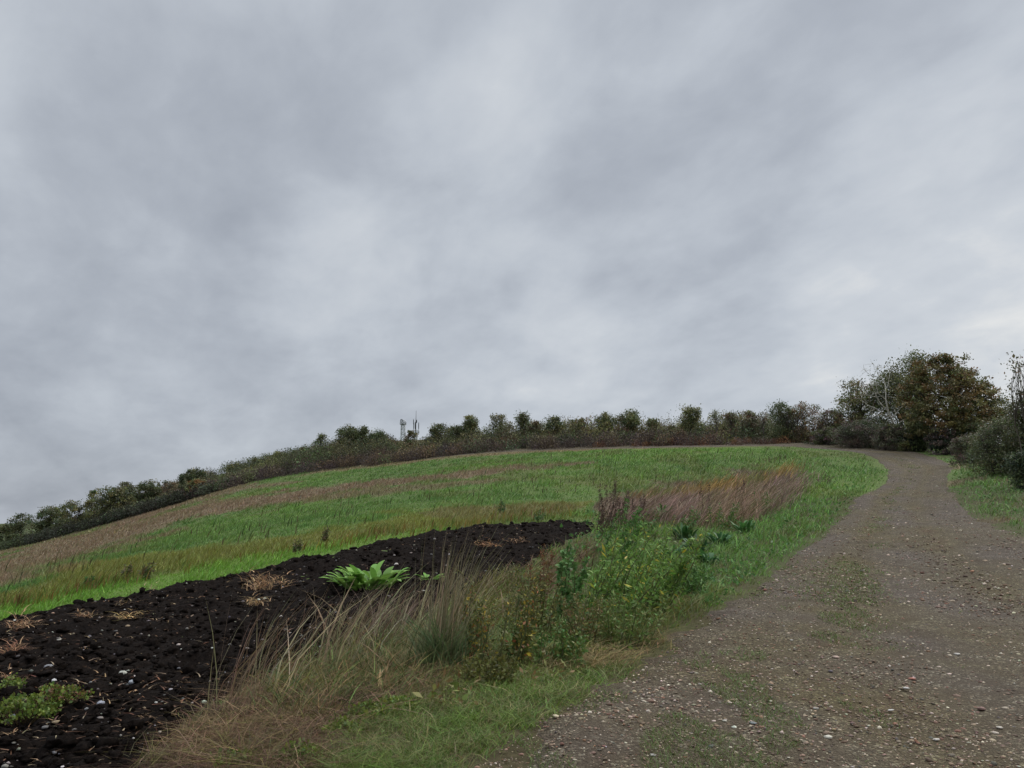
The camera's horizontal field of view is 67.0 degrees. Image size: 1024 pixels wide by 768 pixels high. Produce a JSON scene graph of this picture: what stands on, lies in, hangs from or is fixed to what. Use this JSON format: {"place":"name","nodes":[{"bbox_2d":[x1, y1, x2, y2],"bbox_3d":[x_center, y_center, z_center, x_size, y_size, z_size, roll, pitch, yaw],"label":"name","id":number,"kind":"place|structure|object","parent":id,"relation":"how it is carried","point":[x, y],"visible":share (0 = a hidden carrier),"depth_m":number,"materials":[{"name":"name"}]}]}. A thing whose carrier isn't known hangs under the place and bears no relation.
{"place":"outdoors","nodes":[
{"label":"outdoors","id":0,"kind":"place"},
{"bbox_2d":[0,519,593,767],"bbox_3d":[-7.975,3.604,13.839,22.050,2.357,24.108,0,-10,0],"label":"soil","id":1,"kind":"structure","parent":0,"point":[26,744],"depth_m":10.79,"materials":[{"name":"black soil"}]},
{"bbox_2d":[0,672,26,688],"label":"leafy weed","id":2,"kind":"object","parent":1,"relation":"on","point":[17,681],"visible":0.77,"depth_m":6.50,"materials":[{"name":"green plant"}]},
{"bbox_2d":[5,605,43,629],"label":"straw tuft","id":3,"kind":"object","parent":1,"relation":"on","point":[24,624],"visible":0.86,"depth_m":10.63,"materials":[{"name":"beige plant"}]},
{"bbox_2d":[0,691,61,725],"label":"leafy weed","id":4,"kind":"object","parent":1,"relation":"on","point":[13,703],"visible":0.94,"depth_m":5.50,"materials":[{"name":"green plant"}]},
{"bbox_2d":[32,681,94,707],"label":"leafy weed","id":5,"kind":"object","parent":1,"relation":"on","point":[51,689],"visible":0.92,"depth_m":5.74,"materials":[{"name":"green plant"}]},
{"bbox_2d":[234,566,295,590],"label":"straw tuft","id":6,"kind":"object","parent":1,"relation":"on","point":[256,587],"visible":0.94,"depth_m":13.53,"materials":[{"name":"brown plant"}]},
{"bbox_2d":[0,521,574,767],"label":"straw litter","id":7,"kind":"object","parent":1,"relation":"on","point":[14,730],"visible":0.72,"depth_m":6.69,"materials":[{"name":"beige plant"}]},
{"bbox_2d":[1,523,578,767],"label":"soil pebbles","id":8,"kind":"object","parent":1,"relation":"on","point":[55,722],"visible":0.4,"depth_m":8.16,"materials":[{"name":"stone"}]},
{"bbox_2d":[319,560,408,590],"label":"dock plant","id":9,"kind":"object","parent":1,"relation":"on","point":[357,577],"visible":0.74,"depth_m":13.06,"materials":[{"name":"green plant"}]},
{"bbox_2d":[70,629,523,767],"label":"dead grass","id":10,"kind":"structure","parent":0,"point":[206,735],"depth_m":5.37,"materials":[{"name":"brown plant"}]},
{"bbox_2d":[287,649,658,767],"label":"grass","id":11,"kind":"structure","parent":0,"point":[472,721],"depth_m":5.48,"materials":[{"name":"green plant"}]},
{"bbox_2d":[0,440,1023,767],"bbox_3d":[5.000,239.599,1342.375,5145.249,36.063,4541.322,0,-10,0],"label":"ground","id":12,"kind":"structure","parent":0,"point":[510,754],"depth_m":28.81,"materials":[{"name":"green plant"}]},
{"bbox_2d":[0,523,15,542],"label":"tree","id":13,"kind":"object","parent":12,"relation":"on","point":[2,527],"visible":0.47,"depth_m":124.96,"materials":[{"name":"green plant"}]},
{"bbox_2d":[1,513,39,541],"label":"tree","id":14,"kind":"object","parent":12,"relation":"on","point":[17,526],"visible":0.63,"depth_m":123.93,"materials":[{"name":"green plant"}]},
{"bbox_2d":[24,504,70,533],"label":"tree","id":15,"kind":"object","parent":12,"relation":"on","point":[47,521],"visible":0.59,"depth_m":121.12,"materials":[{"name":"green plant"}]},
{"bbox_2d":[49,500,99,527],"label":"tree","id":16,"kind":"object","parent":12,"relation":"on","point":[73,508],"visible":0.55,"depth_m":119.42,"materials":[{"name":"green plant"}]},
{"bbox_2d":[81,485,135,517],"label":"tree","id":17,"kind":"object","parent":12,"relation":"on","point":[110,499],"visible":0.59,"depth_m":115.48,"materials":[{"name":"green plant"}]},
{"bbox_2d":[0,475,236,550],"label":"hedge","id":18,"kind":"object","parent":12,"relation":"on","point":[175,497],"visible":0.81,"depth_m":109.66,"materials":[{"name":"green plant"}]},
{"bbox_2d":[123,479,162,508],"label":"tree","id":19,"kind":"object","parent":12,"relation":"on","point":[149,489],"visible":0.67,"depth_m":114.17,"materials":[{"name":"green plant"}]},
{"bbox_2d":[183,478,206,496],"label":"bush","id":20,"kind":"object","parent":12,"relation":"on","point":[194,482],"visible":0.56,"depth_m":104.55,"materials":[{"name":"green plant"}]},
{"bbox_2d":[184,467,208,485],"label":"tree","id":21,"kind":"object","parent":12,"relation":"on","point":[191,474],"visible":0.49,"depth_m":111.08,"materials":[{"name":"green plant"}]},
{"bbox_2d":[209,746,262,767],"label":"leafy weed","id":22,"kind":"object","parent":12,"relation":"on","point":[239,751],"visible":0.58,"depth_m":4.72,"materials":[{"name":"green plant"}]},
{"bbox_2d":[164,712,418,767],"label":"laid grass","id":23,"kind":"structure","parent":12,"relation":"on","point":[337,762],"depth_m":4.86,"materials":[{"name":"brown plant"}]},
{"bbox_2d":[0,503,595,611],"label":"ochre weeds","id":24,"kind":"object","parent":12,"relation":"on","point":[20,600],"visible":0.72,"depth_m":18.02,"materials":[{"name":"plant"}]},
{"bbox_2d":[272,737,327,762],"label":"leafy weed","id":25,"kind":"object","parent":12,"relation":"on","point":[303,748],"visible":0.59,"depth_m":4.78,"materials":[{"name":"green plant"}]},
{"bbox_2d":[319,714,368,735],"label":"leafy weed","id":26,"kind":"object","parent":12,"relation":"on","point":[340,722],"visible":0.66,"depth_m":5.26,"materials":[{"name":"green plant"}]},
{"bbox_2d":[331,423,360,450],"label":"tree","id":27,"kind":"object","parent":12,"relation":"on","point":[347,431],"visible":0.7,"depth_m":108.01,"materials":[{"name":"green plant"}]},
{"bbox_2d":[205,554,515,721],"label":"dry stalks","id":28,"kind":"object","parent":12,"relation":"on","point":[328,636],"visible":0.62,"depth_m":7.04,"materials":[{"name":"beige plant"}]},
{"bbox_2d":[228,613,496,722],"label":"olive grass","id":29,"kind":"structure","parent":12,"relation":"on","point":[347,669],"depth_m":6.66,"materials":[{"name":"green plant"}]},
{"bbox_2d":[357,424,370,450],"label":"tree","id":30,"kind":"object","parent":12,"relation":"on","point":[364,429],"visible":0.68,"depth_m":108.11,"materials":[{"name":"green plant"}]},
{"bbox_2d":[341,698,396,719],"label":"leafy weed","id":31,"kind":"object","parent":12,"relation":"on","point":[371,706],"visible":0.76,"depth_m":5.62,"materials":[{"name":"green plant"}]},
{"bbox_2d":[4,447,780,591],"bbox_3d":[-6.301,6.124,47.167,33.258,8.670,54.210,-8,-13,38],"label":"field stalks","id":32,"kind":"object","parent":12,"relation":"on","point":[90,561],"visible":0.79,"depth_m":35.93,"materials":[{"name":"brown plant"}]},
{"bbox_2d":[308,574,479,655],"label":"dry stalks","id":33,"kind":"object","parent":12,"relation":"on","point":[386,623],"visible":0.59,"depth_m":9.17,"materials":[{"name":"beige plant"}]},
{"bbox_2d":[378,693,425,711],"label":"leafy weed","id":34,"kind":"object","parent":12,"relation":"on","point":[391,700],"visible":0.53,"depth_m":5.89,"materials":[{"name":"green plant"}]},
{"bbox_2d":[5,422,809,542],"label":"scrub","id":35,"kind":"object","parent":12,"relation":"on","point":[243,466],"visible":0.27,"depth_m":97.60,"materials":[{"name":"green plant"}]},
{"bbox_2d":[403,429,418,449],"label":"sapling","id":36,"kind":"object","parent":12,"relation":"on","point":[408,438],"visible":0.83,"depth_m":106.06,"materials":[{"name":"green plant"}]},
{"bbox_2d":[425,423,451,442],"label":"tree","id":37,"kind":"object","parent":12,"relation":"on","point":[436,429],"visible":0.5,"depth_m":101.98,"materials":[{"name":"green plant"}]},
{"bbox_2d":[387,519,517,674],"bbox_3d":[-0.634,2.012,7.468,1.497,1.493,1.543,0,-10,0],"label":"grass tussock","id":38,"kind":"object","parent":12,"relation":"on","point":[446,646],"depth_m":7.53,"materials":[{"name":"green plant"}]},
{"bbox_2d":[167,427,739,499],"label":"bramble thicket","id":39,"kind":"object","parent":12,"relation":"on","point":[474,447],"visible":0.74,"depth_m":86.85,"materials":[{"name":"green plant"}]},
{"bbox_2d":[445,425,464,441],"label":"bush","id":40,"kind":"object","parent":12,"relation":"on","point":[456,430],"visible":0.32,"depth_m":99.17,"materials":[{"name":"green plant"}]},
{"bbox_2d":[458,414,480,442],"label":"tree","id":41,"kind":"object","parent":12,"relation":"on","point":[469,422],"visible":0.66,"depth_m":98.06,"materials":[{"name":"green plant"}]},
{"bbox_2d":[459,651,519,689],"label":"weed","id":42,"kind":"object","parent":12,"relation":"on","point":[472,670],"visible":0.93,"depth_m":6.74,"materials":[{"name":"green plant"}]},
{"bbox_2d":[488,413,514,436],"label":"tree","id":43,"kind":"object","parent":12,"relation":"on","point":[496,418],"visible":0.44,"depth_m":96.40,"materials":[{"name":"green plant"}]},
{"bbox_2d":[458,568,546,663],"bbox_3d":[-0.123,2.398,7.817,0.924,0.999,0.701,4,-11,-24],"label":"weed","id":44,"kind":"object","parent":12,"relation":"on","point":[527,621],"visible":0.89,"depth_m":7.74,"materials":[{"name":"green plant"}]},
{"bbox_2d":[432,534,606,632],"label":"rank grass","id":45,"kind":"structure","parent":12,"relation":"on","point":[504,578],"depth_m":13.08,"materials":[{"name":"green plant"}]},
{"bbox_2d":[513,410,530,435],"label":"tree","id":46,"kind":"object","parent":12,"relation":"on","point":[522,418],"visible":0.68,"depth_m":94.34,"materials":[{"name":"green plant"}]},
{"bbox_2d":[248,409,799,472],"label":"ridge shrubs","id":47,"kind":"object","parent":12,"relation":"on","point":[313,453],"visible":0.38,"depth_m":95.78,"materials":[{"name":"green plant"}]},
{"bbox_2d":[502,563,565,636],"bbox_3d":[0.260,2.645,9.303,0.759,0.958,0.763,0,-10,0],"label":"weed","id":48,"kind":"object","parent":12,"relation":"on","point":[553,609],"visible":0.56,"depth_m":9.34,"materials":[{"name":"green plant"}]},
{"bbox_2d":[526,419,543,435],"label":"bush","id":49,"kind":"object","parent":12,"relation":"on","point":[536,423],"visible":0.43,"depth_m":93.08,"materials":[{"name":"green plant"}]},
{"bbox_2d":[507,618,589,670],"bbox_3d":[0.370,2.711,7.873,0.843,0.596,0.777,0,-10,0],"label":"weed","id":50,"kind":"object","parent":12,"relation":"on","point":[558,650],"visible":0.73,"depth_m":7.79,"materials":[{"name":"green plant"}]},
{"bbox_2d":[539,414,566,434],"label":"tree","id":51,"kind":"object","parent":12,"relation":"on","point":[553,425],"visible":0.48,"depth_m":92.19,"materials":[{"name":"green plant"}]},
{"bbox_2d":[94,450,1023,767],"bbox_3d":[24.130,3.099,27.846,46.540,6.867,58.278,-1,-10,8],"label":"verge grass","id":52,"kind":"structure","parent":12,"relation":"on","point":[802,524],"depth_m":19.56,"materials":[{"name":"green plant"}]},
{"bbox_2d":[552,539,589,619],"bbox_3d":[0.771,2.677,10.379,0.513,1.169,0.514,-8,-13,38],"label":"goosefoot","id":53,"kind":"object","parent":12,"relation":"on","point":[563,571],"visible":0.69,"depth_m":10.34,"materials":[{"name":"green plant"}]},
{"bbox_2d":[567,417,589,434],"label":"tree","id":54,"kind":"object","parent":12,"relation":"on","point":[582,422],"visible":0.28,"depth_m":89.96,"materials":[{"name":"green plant"}]},
{"bbox_2d":[557,591,602,652],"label":"weed","id":55,"kind":"object","parent":12,"relation":"on","point":[585,627],"visible":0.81,"depth_m":8.79,"materials":[{"name":"green plant"}]},
{"bbox_2d":[501,620,693,674],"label":"pale grass","id":56,"kind":"structure","parent":12,"relation":"on","point":[591,652],"depth_m":8.22,"materials":[{"name":"green plant"}]},
{"bbox_2d":[454,576,753,663],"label":"green blades","id":57,"kind":"object","parent":12,"relation":"on","point":[670,612],"visible":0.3,"depth_m":10.21,"materials":[{"name":"green plant"}]},
{"bbox_2d":[593,411,619,432],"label":"tree","id":58,"kind":"object","parent":12,"relation":"on","point":[604,417],"visible":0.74,"depth_m":88.07,"materials":[{"name":"green plant"}]},
{"bbox_2d":[596,479,618,529],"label":"dead weed","id":59,"kind":"object","parent":12,"relation":"on","point":[614,494],"visible":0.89,"depth_m":22.65,"materials":[{"name":"brown plant"}]},
{"bbox_2d":[596,507,620,535],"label":"dead weed","id":60,"kind":"object","parent":12,"relation":"on","point":[601,521],"visible":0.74,"depth_m":21.05,"materials":[{"name":"brown plant"}]},
{"bbox_2d":[613,490,631,527],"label":"dead weed","id":61,"kind":"object","parent":12,"relation":"on","point":[623,505],"visible":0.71,"depth_m":24.58,"materials":[{"name":"brown plant"}]},
{"bbox_2d":[600,498,652,560],"bbox_3d":[2.473,3.181,16.737,1.124,1.458,0.835,3,-11,-18],"label":"weed","id":62,"kind":"object","parent":12,"relation":"on","point":[635,526],"visible":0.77,"depth_m":16.65,"materials":[{"name":"green plant"}]},
{"bbox_2d":[582,590,672,650],"bbox_3d":[1.315,2.832,9.166,1.001,0.758,0.904,-9,-13,41],"label":"weed","id":63,"kind":"object","parent":12,"relation":"on","point":[612,626],"visible":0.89,"depth_m":9.03,"materials":[{"name":"green plant"}]},
{"bbox_2d":[573,523,682,629],"bbox_3d":[1.527,2.571,10.117,1.493,1.538,1.153,-3,-10,16],"label":"weed","id":64,"kind":"object","parent":12,"relation":"on","point":[606,590],"visible":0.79,"depth_m":10.02,"materials":[{"name":"green plant"}]},
{"bbox_2d":[613,407,642,433],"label":"tree","id":65,"kind":"object","parent":12,"relation":"on","point":[632,419],"visible":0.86,"depth_m":86.64,"materials":[{"name":"green plant"}]},
{"bbox_2d":[637,509,661,542],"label":"weed","id":66,"kind":"object","parent":12,"relation":"on","point":[651,525],"visible":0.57,"depth_m":20.54,"materials":[{"name":"green plant"}]},
{"bbox_2d":[615,520,709,614],"bbox_3d":[2.167,2.740,11.449,1.480,1.488,1.098,0,-10,0],"label":"weed","id":67,"kind":"object","parent":12,"relation":"on","point":[681,570],"visible":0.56,"depth_m":11.18,"materials":[{"name":"green plant"}]},
{"bbox_2d":[668,522,701,540],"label":"dock plant","id":68,"kind":"object","parent":12,"relation":"on","point":[684,531],"visible":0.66,"depth_m":21.05,"materials":[{"name":"green plant"}]},
{"bbox_2d":[671,506,699,536],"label":"weed","id":69,"kind":"object","parent":12,"relation":"on","point":[690,517],"visible":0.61,"depth_m":21.92,"materials":[{"name":"green plant"}]},
{"bbox_2d":[660,555,720,598],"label":"weed","id":70,"kind":"object","parent":12,"relation":"on","point":[694,583],"visible":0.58,"depth_m":12.66,"materials":[{"name":"green plant"}]},
{"bbox_2d":[593,435,792,447],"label":"dead bracken","id":71,"kind":"object","parent":12,"relation":"on","point":[739,441],"visible":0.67,"depth_m":73.97,"materials":[{"name":"brown plant"}]},
{"bbox_2d":[678,403,709,438],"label":"tree","id":72,"kind":"object","parent":12,"relation":"on","point":[689,422],"visible":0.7,"depth_m":80.16,"materials":[{"name":"green plant"}]},
{"bbox_2d":[679,534,714,551],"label":"dock plant","id":73,"kind":"object","parent":12,"relation":"on","point":[702,548],"visible":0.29,"depth_m":18.60,"materials":[{"name":"green plant"}]},
{"bbox_2d":[382,464,1023,731],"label":"verge weeds","id":74,"kind":"object","parent":12,"relation":"on","point":[465,696],"visible":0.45,"depth_m":16.79,"materials":[{"name":"green plant"}]},
{"bbox_2d":[707,409,723,432],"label":"bare tree","id":75,"kind":"object","parent":12,"relation":"on","point":[714,416],"visible":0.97,"depth_m":79.48,"materials":[{"name":"grey plant"}]},
{"bbox_2d":[705,532,734,544],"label":"dock plant","id":76,"kind":"object","parent":12,"relation":"on","point":[725,537],"visible":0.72,"depth_m":20.32,"materials":[{"name":"green plant"}]},
{"bbox_2d":[705,501,740,528],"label":"weed","id":77,"kind":"object","parent":12,"relation":"on","point":[730,516],"visible":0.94,"depth_m":25.01,"materials":[{"name":"green plant"}]},
{"bbox_2d":[721,412,742,438],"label":"bush","id":78,"kind":"object","parent":12,"relation":"on","point":[731,417],"visible":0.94,"depth_m":78.26,"materials":[{"name":"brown plant"}]},
{"bbox_2d":[728,518,755,532],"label":"dock plant","id":79,"kind":"object","parent":12,"relation":"on","point":[746,524],"visible":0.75,"depth_m":23.79,"materials":[{"name":"green plant"}]},
{"bbox_2d":[737,410,761,440],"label":"bush","id":80,"kind":"object","parent":12,"relation":"on","point":[748,414],"visible":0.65,"depth_m":77.35,"materials":[{"name":"green plant"}]},
{"bbox_2d":[755,410,770,437],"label":"bare tree","id":81,"kind":"object","parent":12,"relation":"on","point":[764,419],"visible":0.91,"depth_m":76.40,"materials":[{"name":"grey plant"}]},
{"bbox_2d":[762,398,800,442],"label":"bush","id":82,"kind":"object","parent":12,"relation":"on","point":[782,418],"visible":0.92,"depth_m":73.98,"materials":[{"name":"green plant"}]},
{"bbox_2d":[783,401,821,442],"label":"bush","id":83,"kind":"object","parent":12,"relation":"on","point":[802,435],"visible":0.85,"depth_m":72.89,"materials":[{"name":"green plant"}]},
{"bbox_2d":[803,426,844,444],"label":"bramble","id":84,"kind":"object","parent":12,"relation":"on","point":[819,435],"visible":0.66,"depth_m":67.86,"materials":[{"name":"green plant"}]},
{"bbox_2d":[810,408,846,443],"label":"bush","id":85,"kind":"object","parent":12,"relation":"on","point":[823,421],"visible":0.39,"depth_m":70.31,"materials":[{"name":"green plant"}]},
{"bbox_2d":[821,376,898,443],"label":"tree","id":86,"kind":"object","parent":12,"relation":"on","point":[857,405],"visible":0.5,"depth_m":69.85,"materials":[{"name":"green plant"}]},
{"bbox_2d":[826,419,894,447],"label":"bramble","id":87,"kind":"object","parent":12,"relation":"on","point":[855,432],"visible":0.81,"depth_m":63.40,"materials":[{"name":"green plant"}]},
{"bbox_2d":[855,359,902,446],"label":"dead tree","id":88,"kind":"object","parent":12,"relation":"on","point":[890,417],"visible":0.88,"depth_m":62.15,"materials":[{"name":"grey plant"}]},
{"bbox_2d":[870,423,913,450],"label":"bramble","id":89,"kind":"object","parent":12,"relation":"on","point":[884,434],"visible":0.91,"depth_m":60.34,"materials":[{"name":"green plant"}]},
{"bbox_2d":[856,357,929,442],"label":"tree","id":90,"kind":"object","parent":12,"relation":"on","point":[893,385],"visible":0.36,"depth_m":68.47,"materials":[{"name":"green plant"}]},
{"bbox_2d":[893,421,929,451],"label":"bush","id":91,"kind":"object","parent":12,"relation":"on","point":[919,442],"visible":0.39,"depth_m":59.36,"materials":[{"name":"green plant"}]},
{"bbox_2d":[890,345,950,439],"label":"tree","id":92,"kind":"object","parent":12,"relation":"on","point":[911,358],"visible":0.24,"depth_m":67.09,"materials":[{"name":"green plant"}]},
{"bbox_2d":[923,425,957,454],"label":"bush","id":93,"kind":"object","parent":12,"relation":"on","point":[939,442],"visible":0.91,"depth_m":55.78,"materials":[{"name":"green plant"}]},
{"bbox_2d":[886,350,1013,438],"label":"oak","id":94,"kind":"object","parent":12,"relation":"on","point":[953,385],"visible":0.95,"depth_m":57.78,"materials":[{"name":"green plant"}]},
{"bbox_2d":[943,433,996,465],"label":"bramble","id":95,"kind":"object","parent":12,"relation":"on","point":[959,442],"visible":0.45,"depth_m":44.79,"materials":[{"name":"green plant"}]},
{"bbox_2d":[947,422,994,450],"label":"bush","id":96,"kind":"object","parent":12,"relation":"on","point":[972,429],"visible":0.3,"depth_m":55.78,"materials":[{"name":"green plant"}]},
{"bbox_2d":[958,411,1022,474],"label":"bush","id":97,"kind":"object","parent":12,"relation":"on","point":[989,445],"visible":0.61,"depth_m":37.84,"materials":[{"name":"green plant"}]},
{"bbox_2d":[988,387,1023,476],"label":"bush","id":98,"kind":"object","parent":12,"relation":"on","point":[1020,424],"visible":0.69,"depth_m":36.42,"materials":[{"name":"green plant"}]},
{"bbox_2d":[994,351,1023,452],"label":"sapling","id":99,"kind":"object","parent":12,"relation":"on","point":[1019,394],"visible":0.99,"depth_m":35.53,"materials":[{"name":"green plant"}]},
{"bbox_2d":[1001,448,1023,488],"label":"bramble","id":100,"kind":"object","parent":12,"relation":"on","point":[1016,463],"visible":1,"depth_m":30.31,"materials":[{"name":"green plant"}]},
{"bbox_2d":[0,0,1023,523],"label":"sky","id":101,"kind":"structure","parent":0,"point":[234,230],"materials":[{"name":"grey"}]},
{"bbox_2d":[525,544,555,604],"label":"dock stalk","id":102,"kind":"object","parent":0,"point":[543,563],"visible":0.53,"depth_m":11.08,"materials":[{"name":"brown plant"}]},
{"bbox_2d":[612,458,814,499],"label":"ochre grass","id":103,"kind":"structure","parent":0,"point":[757,475],"depth_m":38.51,"materials":[{"name":"brown plant"}]},
{"bbox_2d":[591,465,840,527],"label":"purple grass","id":104,"kind":"structure","parent":0,"point":[680,507],"depth_m":29.89,"materials":[{"name":"plant"}]},
{"bbox_2d":[426,442,1023,767],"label":"path","id":105,"kind":"structure","parent":0,"point":[919,619],"depth_m":8.45,"materials":[{"name":"gravel"}]},
{"bbox_2d":[506,458,1022,767],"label":"track grass","id":106,"kind":"structure","parent":105,"relation":"on","point":[735,696],"depth_m":6.23,"materials":[{"name":"green plant"}]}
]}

